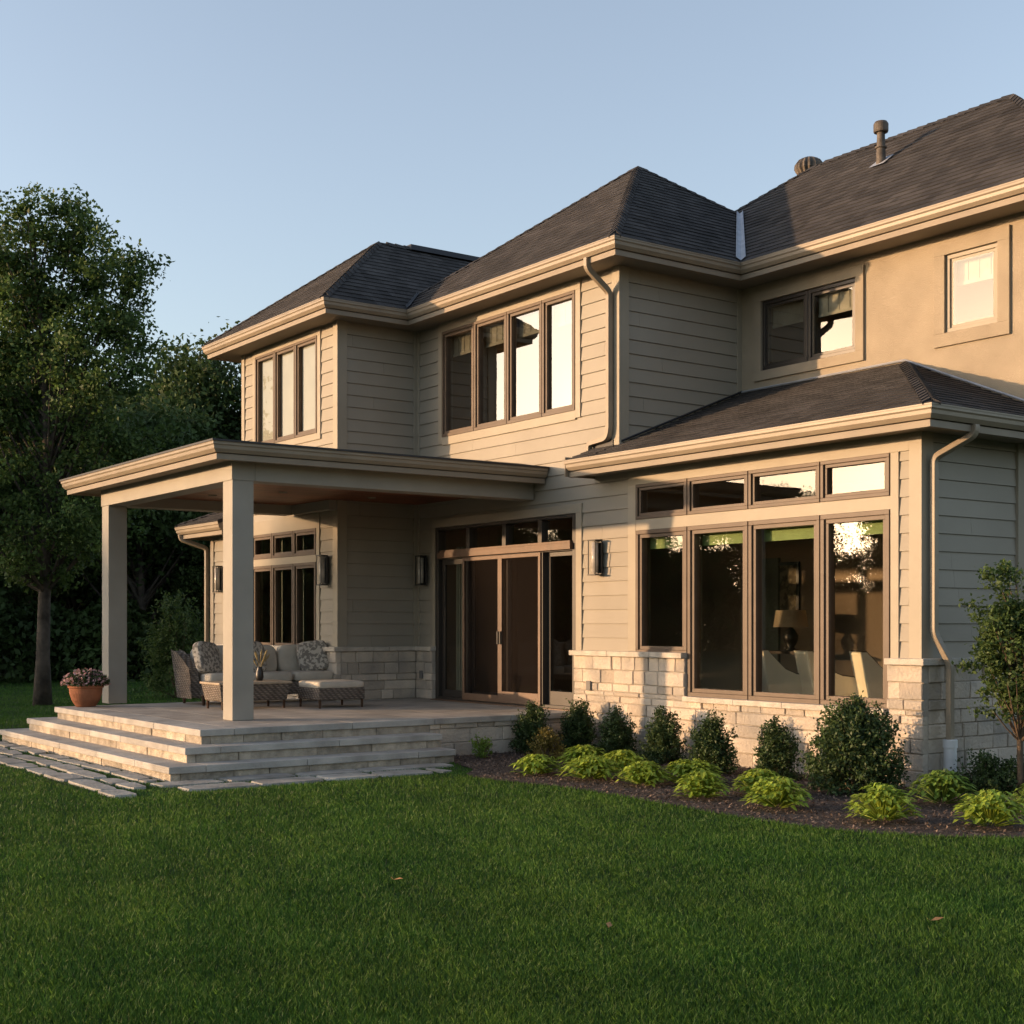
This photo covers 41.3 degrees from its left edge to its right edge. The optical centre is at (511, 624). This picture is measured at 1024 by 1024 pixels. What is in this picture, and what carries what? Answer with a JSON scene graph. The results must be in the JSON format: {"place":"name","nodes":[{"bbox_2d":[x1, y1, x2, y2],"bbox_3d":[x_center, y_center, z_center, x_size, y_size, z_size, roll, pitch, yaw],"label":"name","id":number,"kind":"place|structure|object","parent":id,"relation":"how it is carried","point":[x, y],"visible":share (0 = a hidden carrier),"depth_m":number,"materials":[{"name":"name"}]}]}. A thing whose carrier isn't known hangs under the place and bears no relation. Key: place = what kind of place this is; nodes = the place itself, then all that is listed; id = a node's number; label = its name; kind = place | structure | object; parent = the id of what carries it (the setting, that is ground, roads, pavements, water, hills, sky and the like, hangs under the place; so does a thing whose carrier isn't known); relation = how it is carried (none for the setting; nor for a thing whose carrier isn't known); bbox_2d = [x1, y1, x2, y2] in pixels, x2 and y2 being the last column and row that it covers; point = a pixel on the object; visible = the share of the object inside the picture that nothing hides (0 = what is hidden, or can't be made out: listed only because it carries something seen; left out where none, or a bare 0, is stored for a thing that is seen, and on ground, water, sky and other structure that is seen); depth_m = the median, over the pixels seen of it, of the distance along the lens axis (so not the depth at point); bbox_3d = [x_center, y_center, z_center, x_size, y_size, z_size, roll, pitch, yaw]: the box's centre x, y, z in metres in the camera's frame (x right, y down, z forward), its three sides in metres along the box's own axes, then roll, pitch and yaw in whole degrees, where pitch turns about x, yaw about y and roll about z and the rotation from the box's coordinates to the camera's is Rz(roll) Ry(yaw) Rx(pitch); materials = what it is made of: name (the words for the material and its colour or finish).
{"place":"outdoors","nodes":[
{"label":"outdoors","id":0,"kind":"place"},
{"bbox_2d":[0,657,1023,1023],"bbox_3d":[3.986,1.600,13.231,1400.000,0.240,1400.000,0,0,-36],"label":"ground","id":1,"kind":"structure","parent":0,"point":[22,893],"depth_m":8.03,"materials":[{"name":"green plant"}]},
{"bbox_2d":[0,361,76,604],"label":"woodland tree","id":2,"kind":"object","parent":1,"relation":"on","point":[21,596],"depth_m":44.11,"materials":[{"name":"green plant"}]},
{"bbox_2d":[0,390,76,605],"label":"woodland tree","id":3,"kind":"object","parent":1,"relation":"on","point":[5,590],"visible":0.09,"depth_m":38.60,"materials":[{"name":"green plant"}]},
{"bbox_2d":[4,359,171,668],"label":"woodland tree","id":4,"kind":"object","parent":1,"relation":"on","point":[73,603],"visible":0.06,"depth_m":43.59,"materials":[{"name":"green plant"}]},
{"bbox_2d":[0,181,184,705],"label":"broadleaf tree","id":5,"kind":"object","parent":1,"relation":"on","point":[39,305],"visible":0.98,"depth_m":26.22,"materials":[{"name":"green plant"}]},
{"bbox_2d":[0,563,209,684],"bbox_3d":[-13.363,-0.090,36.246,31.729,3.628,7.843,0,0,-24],"label":"undergrowth","id":6,"kind":"object","parent":1,"relation":"on","point":[68,627],"visible":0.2,"depth_m":37.20,"materials":[{"name":"green plant"}]},
{"bbox_2d":[34,378,228,678],"bbox_3d":[-10.875,-2.833,39.101,6.530,8.874,7.369,0,0,16],"label":"woodland tree","id":7,"kind":"object","parent":1,"relation":"on","point":[151,557],"visible":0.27,"depth_m":38.84,"materials":[{"name":"green plant"}]},
{"bbox_2d":[129,588,209,697],"bbox_3d":[-7.223,0.429,29.264,1.678,2.425,1.817,0,0,16],"label":"rounded shrub","id":8,"kind":"object","parent":1,"relation":"on","point":[177,637],"visible":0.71,"depth_m":29.04,"materials":[{"name":"green plant"}]},
{"bbox_2d":[118,316,241,624],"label":"woodland tree","id":9,"kind":"object","parent":1,"relation":"on","point":[195,376],"visible":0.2,"depth_m":42.64,"materials":[{"name":"green plant"}]},
{"bbox_2d":[133,378,241,622],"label":"woodland tree","id":10,"kind":"object","parent":1,"relation":"on","point":[171,590],"depth_m":50.92,"materials":[{"name":"green plant"}]},
{"bbox_2d":[166,512,209,617],"bbox_3d":[-7.705,-1.148,38.991,4.048,5.502,4.569,0,0,42],"label":"woodland tree","id":11,"kind":"object","parent":1,"relation":"on","point":[197,583],"visible":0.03,"depth_m":38.32,"materials":[{"name":"green plant"}]},
{"bbox_2d":[176,420,241,581],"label":"woodland tree","id":12,"kind":"object","parent":1,"relation":"on","point":[233,438],"depth_m":43.15,"materials":[{"name":"green plant"}]},
{"bbox_2d":[0,741,453,798],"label":"flagstone path","id":13,"kind":"structure","parent":1,"relation":"on","point":[74,775],"depth_m":14.16,"materials":[{"name":"grey stone"}]},
{"bbox_2d":[0,698,571,781],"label":"terrace","id":14,"kind":"structure","parent":1,"relation":"on","point":[176,741],"depth_m":15.70,"materials":[{"name":"stone"}]},
{"bbox_2d":[60,668,110,706],"bbox_3d":[-5.818,0.861,18.522,0.675,0.531,0.657,0,0,-36],"label":"flower pot","id":15,"kind":"object","parent":14,"relation":"on","point":[88,693],"visible":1,"depth_m":18.35,"materials":[{"name":"ceramic"}]},
{"bbox_2d":[200,680,291,709],"bbox_3d":[-3.567,0.946,18.203,1.050,0.360,0.650,0,0,-36],"label":"wicker coffee table","id":16,"kind":"object","parent":14,"relation":"on","point":[268,690],"visible":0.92,"depth_m":18.06,"materials":[{"name":"brown wicker"}]},
{"bbox_2d":[254,650,269,680],"bbox_3d":[-3.412,0.555,18.374,0.221,0.423,0.177,0,0,8],"label":"plume vase","id":17,"kind":"object","parent":16,"relation":"on","point":[259,676],"visible":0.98,"depth_m":18.34,"materials":[{"name":"grey ceramic"}]},
{"bbox_2d":[171,644,332,705],"bbox_3d":[-3.636,0.714,19.668,2.384,0.824,0.877,0,0,-36],"label":"wicker sofa","id":18,"kind":"object","parent":14,"relation":"on","point":[282,663],"visible":0.5,"depth_m":19.37,"materials":[{"name":"brown wicker"}]},
{"bbox_2d":[192,641,221,673],"bbox_3d":[-4.288,0.476,19.101,0.248,0.479,0.476,0,0,27],"label":"throw pillow","id":19,"kind":"object","parent":18,"relation":"on","point":[207,658],"visible":0.92,"depth_m":18.99,"materials":[{"name":"fabric"}]},
{"bbox_2d":[254,641,266,671],"bbox_3d":[-3.752,0.476,19.487,0.460,0.458,0.248,0,0,-45],"label":"throw pillow","id":20,"kind":"object","parent":18,"relation":"on","point":[258,647],"visible":0.31,"depth_m":19.52,"materials":[{"name":"fabric"}]},
{"bbox_2d":[296,640,328,670],"bbox_3d":[-2.941,0.476,20.072,0.476,0.479,0.248,0,0,-18],"label":"throw pillow","id":21,"kind":"object","parent":18,"relation":"on","point":[311,655],"visible":0.88,"depth_m":20.00,"materials":[{"name":"fabric"}]},
{"bbox_2d":[298,679,364,708],"bbox_3d":[-2.465,0.946,18.505,0.720,0.360,0.640,0,0,-36],"label":"wicker ottoman","id":22,"kind":"object","parent":14,"relation":"on","point":[334,689],"visible":1,"depth_m":18.27,"materials":[{"name":"brown wicker"}]},
{"bbox_2d":[59,93,1023,787],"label":"house","id":23,"kind":"structure","parent":1,"relation":"on","point":[701,415],"depth_m":17.40,"materials":[{"name":"paint"}]},
{"bbox_2d":[212,566,222,591],"bbox_3d":[-5.023,-0.770,23.194,0.148,0.450,0.156,0,0,-36],"label":"wall lantern","id":24,"kind":"object","parent":23,"relation":"attached to","point":[219,578],"depth_m":23.15,"materials":[{"name":"black metal"}]},
{"bbox_2d":[254,565,271,644],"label":"window","id":25,"kind":"structure","parent":23,"relation":"in","point":[258,569],"depth_m":22.22,"materials":[{"name":"brown metal"}]},
{"bbox_2d":[254,533,271,559],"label":"window","id":26,"kind":"structure","parent":23,"relation":"in","point":[257,538],"depth_m":22.04,"materials":[{"name":"brown metal"}]},
{"bbox_2d":[255,351,273,442],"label":"window","id":27,"kind":"structure","parent":23,"relation":"in","point":[264,364],"depth_m":22.04,"materials":[{"name":"clear glass"}]},
{"bbox_2d":[272,564,292,644],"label":"window","id":28,"kind":"structure","parent":23,"relation":"in","point":[276,569],"depth_m":21.62,"materials":[{"name":"brown metal"}]},
{"bbox_2d":[272,531,292,557],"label":"window","id":29,"kind":"structure","parent":23,"relation":"in","point":[276,537],"depth_m":21.48,"materials":[{"name":"brown metal"}]},
{"bbox_2d":[274,343,294,442],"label":"window","id":30,"kind":"structure","parent":23,"relation":"in","point":[284,358],"depth_m":21.45,"materials":[{"name":"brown glass"}]},
{"bbox_2d":[293,562,315,644],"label":"window","id":31,"kind":"structure","parent":23,"relation":"in","point":[298,568],"depth_m":21.01,"materials":[{"name":"brown wood"}]},
{"bbox_2d":[293,528,315,555],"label":"window","id":32,"kind":"structure","parent":23,"relation":"in","point":[298,535],"depth_m":20.90,"materials":[{"name":"brown wood"}]},
{"bbox_2d":[295,335,316,437],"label":"window","id":33,"kind":"structure","parent":23,"relation":"in","point":[305,350],"depth_m":20.87,"materials":[{"name":"brown glass"}]},
{"bbox_2d":[316,555,328,585],"bbox_3d":[-2.807,-0.800,20.119,0.148,0.450,0.156,0,0,-36],"label":"wall lantern","id":34,"kind":"object","parent":23,"relation":"attached to","point":[323,569],"depth_m":20.08,"materials":[{"name":"black metal"}]},
{"bbox_2d":[415,555,427,585],"bbox_3d":[-1.364,-0.810,20.469,0.148,0.450,0.156,0,0,-36],"label":"wall lantern","id":35,"kind":"object","parent":23,"relation":"attached to","point":[422,569],"depth_m":20.43,"materials":[{"name":"black metal"}]},
{"bbox_2d":[442,322,473,436],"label":"window","id":36,"kind":"structure","parent":23,"relation":"in","point":[463,335],"depth_m":20.09,"materials":[{"name":"brown metal"}]},
{"bbox_2d":[474,312,506,430],"bbox_3d":[-0.241,-3.550,19.177,0.185,1.560,0.802,0,0,-36],"label":"window","id":37,"kind":"structure","parent":23,"relation":"in","point":[496,325],"depth_m":19.40,"materials":[{"name":"brown metal"}]},
{"bbox_2d":[431,513,575,710],"bbox_3d":[-0.136,-0.152,18.950,0.240,2.568,3.372,0,0,-36],"label":"sliding door","id":38,"kind":"structure","parent":23,"relation":"in","point":[507,588],"depth_m":18.84,"materials":[{"name":"brown metal"}]},
{"bbox_2d":[507,300,541,423],"bbox_3d":[0.233,-3.550,18.520,0.185,1.560,0.802,0,0,-36],"label":"window","id":39,"kind":"structure","parent":23,"relation":"in","point":[530,315],"depth_m":18.73,"materials":[{"name":"brown metal"}]},
{"bbox_2d":[542,290,574,416],"bbox_3d":[0.677,-3.550,17.903,0.185,1.560,0.702,0,0,-36],"label":"window","id":40,"kind":"structure","parent":23,"relation":"in","point":[564,303],"depth_m":18.08,"materials":[{"name":"brown metal"}]},
{"bbox_2d":[587,539,602,575],"bbox_3d":[1.056,-0.840,17.110,0.148,0.450,0.156,0,0,-36],"label":"wall lantern","id":41,"kind":"object","parent":23,"relation":"attached to","point":[596,557],"depth_m":17.07,"materials":[{"name":"black metal"}]},
{"bbox_2d":[635,478,686,519],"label":"transom window","id":42,"kind":"structure","parent":23,"relation":"in","point":[641,490],"depth_m":16.33,"materials":[{"name":"brown wood"}]},
{"bbox_2d":[635,526,687,652],"bbox_3d":[1.848,-0.391,16.280,0.185,1.503,0.909,0,0,-36],"label":"window","id":43,"kind":"structure","parent":23,"relation":"in","point":[674,537],"depth_m":16.53,"materials":[{"name":"brown wood"}]},
{"bbox_2d":[687,471,747,514],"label":"transom window","id":44,"kind":"structure","parent":23,"relation":"in","point":[693,483],"depth_m":15.54,"materials":[{"name":"brown metal"}]},
{"bbox_2d":[687,521,748,699],"bbox_3d":[2.404,-0.150,15.508,0.185,1.985,0.969,0,0,-36],"label":"window","id":45,"kind":"structure","parent":23,"relation":"in","point":[734,532],"depth_m":15.78,"materials":[{"name":"brown metal"}]},
{"bbox_2d":[762,558,779,658],"bbox_3d":[3.931,0.050,20.618,0.048,2.100,0.350,0,0,-36],"label":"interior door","id":46,"kind":"structure","parent":23,"relation":"in","point":[770,566],"depth_m":20.59,"materials":[{"name":"brown wood"}]},
{"bbox_2d":[762,649,802,693],"bbox_3d":[3.406,0.714,16.911,0.737,0.816,0.680,0,0,-4],"label":"armchair","id":47,"kind":"object","parent":23,"relation":"on","point":[777,676],"visible":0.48,"depth_m":16.57,"materials":[{"name":"fabric"}]},
{"bbox_2d":[748,515,819,703],"bbox_3d":[2.994,-0.150,14.689,0.185,1.985,1.026,0,0,-36],"label":"window","id":48,"kind":"structure","parent":23,"relation":"in","point":[805,527],"depth_m":14.93,"materials":[{"name":"brown metal"}]},
{"bbox_2d":[748,462,819,508],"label":"transom window","id":49,"kind":"structure","parent":23,"relation":"in","point":[754,476],"depth_m":14.70,"materials":[{"name":"brown wood"}]},
{"bbox_2d":[763,291,807,369],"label":"window","id":50,"kind":"structure","parent":23,"relation":"in","point":[791,309],"depth_m":17.61,"materials":[{"name":"brown wood"}]},
{"bbox_2d":[779,562,799,609],"bbox_3d":[4.092,-0.520,20.395,0.030,0.820,0.600,0,0,-36],"label":"framed picture","id":51,"kind":"object","parent":23,"relation":"attached to","point":[789,585],"visible":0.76,"depth_m":20.30,"materials":[{"name":"black metal"}]},
{"bbox_2d":[768,650,813,662],"bbox_3d":[3.983,0.752,19.392,0.440,0.740,0.900,0,0,-36],"label":"side table","id":52,"kind":"object","parent":23,"relation":"on","point":[778,652],"visible":0.13,"depth_m":19.33,"materials":[{"name":"brown wood"}]},
{"bbox_2d":[773,610,808,650],"bbox_3d":[3.983,0.092,19.392,0.500,0.580,0.500,0,0,-36],"label":"table lamp","id":53,"kind":"object","parent":52,"relation":"on","point":[790,619],"visible":0.96,"depth_m":19.24,"materials":[{"name":"beige fabric"}]},
{"bbox_2d":[794,649,857,695],"bbox_3d":[3.828,0.714,16.292,0.737,0.816,0.680,0,0,-2],"label":"armchair","id":54,"kind":"object","parent":23,"relation":"on","point":[845,685],"visible":0.5,"depth_m":15.99,"materials":[{"name":"fabric"}]},
{"bbox_2d":[808,278,854,360],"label":"window","id":55,"kind":"structure","parent":23,"relation":"in","point":[839,297],"depth_m":17.00,"materials":[{"name":"brown metal"}]},
{"bbox_2d":[820,509,889,708],"bbox_3d":[3.561,-0.150,13.902,0.185,1.985,0.891,0,0,-36],"label":"window","id":56,"kind":"structure","parent":23,"relation":"in","point":[875,521],"depth_m":14.15,"materials":[{"name":"brown wood"}]},
{"bbox_2d":[820,453,889,501],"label":"transom window","id":57,"kind":"structure","parent":23,"relation":"in","point":[827,468],"depth_m":13.92,"materials":[{"name":"brown metal"}]},
{"bbox_2d":[849,650,882,697],"bbox_3d":[4.337,0.714,15.676,0.737,0.816,0.680,0,0,2],"label":"armchair","id":58,"kind":"object","parent":23,"relation":"on","point":[867,668],"visible":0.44,"depth_m":15.35,"materials":[{"name":"fabric"}]},
{"bbox_2d":[947,243,996,331],"bbox_3d":[5.216,-3.765,15.257,0.140,0.880,0.682,0,0,-36],"label":"window","id":59,"kind":"structure","parent":23,"relation":"in","point":[977,264],"depth_m":15.33,"materials":[{"name":"beige glass"}]},
{"bbox_2d":[454,750,1023,837],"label":"planting bed","id":60,"kind":"object","parent":1,"relation":"on","point":[837,822],"visible":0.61,"depth_m":11.95,"materials":[{"name":"brown soil"}]},
{"bbox_2d":[468,732,492,758],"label":"evergreen shrub","id":61,"kind":"object","parent":60,"relation":"on","point":[483,748],"visible":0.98,"depth_m":16.05,"materials":[{"name":"green plant"}]},
{"bbox_2d":[508,699,555,753],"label":"evergreen shrub","id":62,"kind":"object","parent":60,"relation":"on","point":[531,723],"visible":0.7,"depth_m":16.61,"materials":[{"name":"green plant"}]},
{"bbox_2d":[509,754,564,775],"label":"lime plant","id":63,"kind":"object","parent":60,"relation":"on","point":[534,763],"visible":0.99,"depth_m":14.21,"materials":[{"name":"green plant"}]},
{"bbox_2d":[523,726,567,760],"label":"spirea shrub","id":64,"kind":"object","parent":60,"relation":"on","point":[544,742],"visible":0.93,"depth_m":15.84,"materials":[{"name":"green plant"}]},
{"bbox_2d":[553,697,599,750],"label":"evergreen shrub","id":65,"kind":"object","parent":60,"relation":"on","point":[577,726],"visible":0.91,"depth_m":16.80,"materials":[{"name":"green plant"}]},
{"bbox_2d":[556,744,605,763],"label":"lime plant","id":66,"kind":"object","parent":60,"relation":"on","point":[576,752],"visible":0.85,"depth_m":15.24,"materials":[{"name":"green plant"}]},
{"bbox_2d":[555,754,621,780],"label":"lime plant","id":67,"kind":"object","parent":60,"relation":"on","point":[587,766],"visible":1,"depth_m":13.71,"materials":[{"name":"green plant"}]},
{"bbox_2d":[590,705,641,756],"bbox_3d":[1.257,1.292,16.284,0.622,0.672,0.570,0,0,-36],"label":"evergreen shrub","id":68,"kind":"object","parent":60,"relation":"on","point":[616,732],"visible":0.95,"depth_m":16.17,"materials":[{"name":"green plant"}]},
{"bbox_2d":[602,749,652,770],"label":"lime plant","id":69,"kind":"object","parent":60,"relation":"on","point":[622,758],"visible":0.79,"depth_m":14.52,"materials":[{"name":"green plant"}]},
{"bbox_2d":[613,760,672,786],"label":"lime plant","id":70,"kind":"object","parent":60,"relation":"on","point":[647,772],"visible":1,"depth_m":13.25,"materials":[{"name":"green plant"}]},
{"bbox_2d":[635,705,686,764],"bbox_3d":[1.716,1.273,15.541,0.607,0.715,0.611,0,0,15],"label":"evergreen shrub","id":71,"kind":"object","parent":60,"relation":"on","point":[663,740],"visible":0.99,"depth_m":15.45,"materials":[{"name":"green plant"}]},
{"bbox_2d":[659,758,727,782],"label":"lime plant","id":72,"kind":"object","parent":60,"relation":"on","point":[683,767],"visible":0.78,"depth_m":13.40,"materials":[{"name":"green plant"}]},
{"bbox_2d":[672,769,729,797],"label":"lime plant","id":73,"kind":"object","parent":60,"relation":"on","point":[700,783],"visible":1,"depth_m":12.25,"materials":[{"name":"green plant"}]},
{"bbox_2d":[686,707,739,774],"bbox_3d":[2.145,1.252,14.396,0.602,0.754,0.605,0,0,-36],"label":"evergreen shrub","id":74,"kind":"object","parent":60,"relation":"on","point":[713,746],"visible":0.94,"depth_m":14.33,"materials":[{"name":"green plant"}]},
{"bbox_2d":[728,768,779,795],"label":"lime plant","id":75,"kind":"object","parent":60,"relation":"on","point":[751,777],"visible":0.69,"depth_m":12.54,"materials":[{"name":"green plant"}]},
{"bbox_2d":[750,715,803,781],"bbox_3d":[2.729,1.282,13.948,0.573,0.697,0.566,0,0,27],"label":"evergreen shrub","id":76,"kind":"object","parent":60,"relation":"on","point":[778,749],"visible":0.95,"depth_m":13.83,"materials":[{"name":"green plant"}]},
{"bbox_2d":[740,775,813,810],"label":"lime plant","id":77,"kind":"object","parent":60,"relation":"on","point":[777,792],"visible":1,"depth_m":11.57,"materials":[{"name":"green plant"}]},
{"bbox_2d":[798,690,911,796],"bbox_3d":[3.246,1.129,12.833,1.103,1.007,1.112,0,0,-36],"label":"evergreen shrub","id":78,"kind":"object","parent":60,"relation":"on","point":[854,738],"visible":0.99,"depth_m":12.65,"materials":[{"name":"green plant"}]},
{"bbox_2d":[844,782,923,820],"bbox_3d":[2.951,1.421,10.860,0.658,0.306,0.635,0,0,-36],"label":"lime plant","id":79,"kind":"object","parent":60,"relation":"on","point":[880,799],"visible":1,"depth_m":10.80,"materials":[{"name":"green plant"}]},
{"bbox_2d":[906,768,980,803],"bbox_3d":[3.783,1.421,11.911,0.723,0.310,0.695,0,0,-36],"label":"lime plant","id":80,"kind":"object","parent":60,"relation":"on","point":[940,783],"visible":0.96,"depth_m":11.82,"materials":[{"name":"green plant"}]},
{"bbox_2d":[948,748,1022,794],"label":"shrub","id":81,"kind":"object","parent":60,"relation":"on","point":[986,775],"visible":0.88,"depth_m":12.71,"materials":[{"name":"green plant"}]},
{"bbox_2d":[951,558,1023,794],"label":"young tree","id":82,"kind":"object","parent":60,"relation":"on","point":[1004,623],"visible":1,"depth_m":12.54,"materials":[{"name":"green plant"}]},
{"bbox_2d":[952,789,1023,826],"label":"lime plant","id":83,"kind":"object","parent":60,"relation":"on","point":[988,805],"visible":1,"depth_m":10.48,"materials":[{"name":"green plant"}]},
{"bbox_2d":[1005,783,1023,808],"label":"lime plant","id":84,"kind":"object","parent":60,"relation":"on","point":[1020,799],"visible":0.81,"depth_m":11.40,"materials":[{"name":"green plant"}]},
{"bbox_2d":[1008,754,1023,790],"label":"shrub","id":85,"kind":"object","parent":60,"relation":"on","point":[1013,769],"visible":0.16,"depth_m":12.79,"materials":[{"name":"green plant"}]},
{"bbox_2d":[0,0,1023,410],"label":"sky","id":86,"kind":"structure","parent":0,"point":[259,147],"materials":[{"name":"blue"}]}
]}

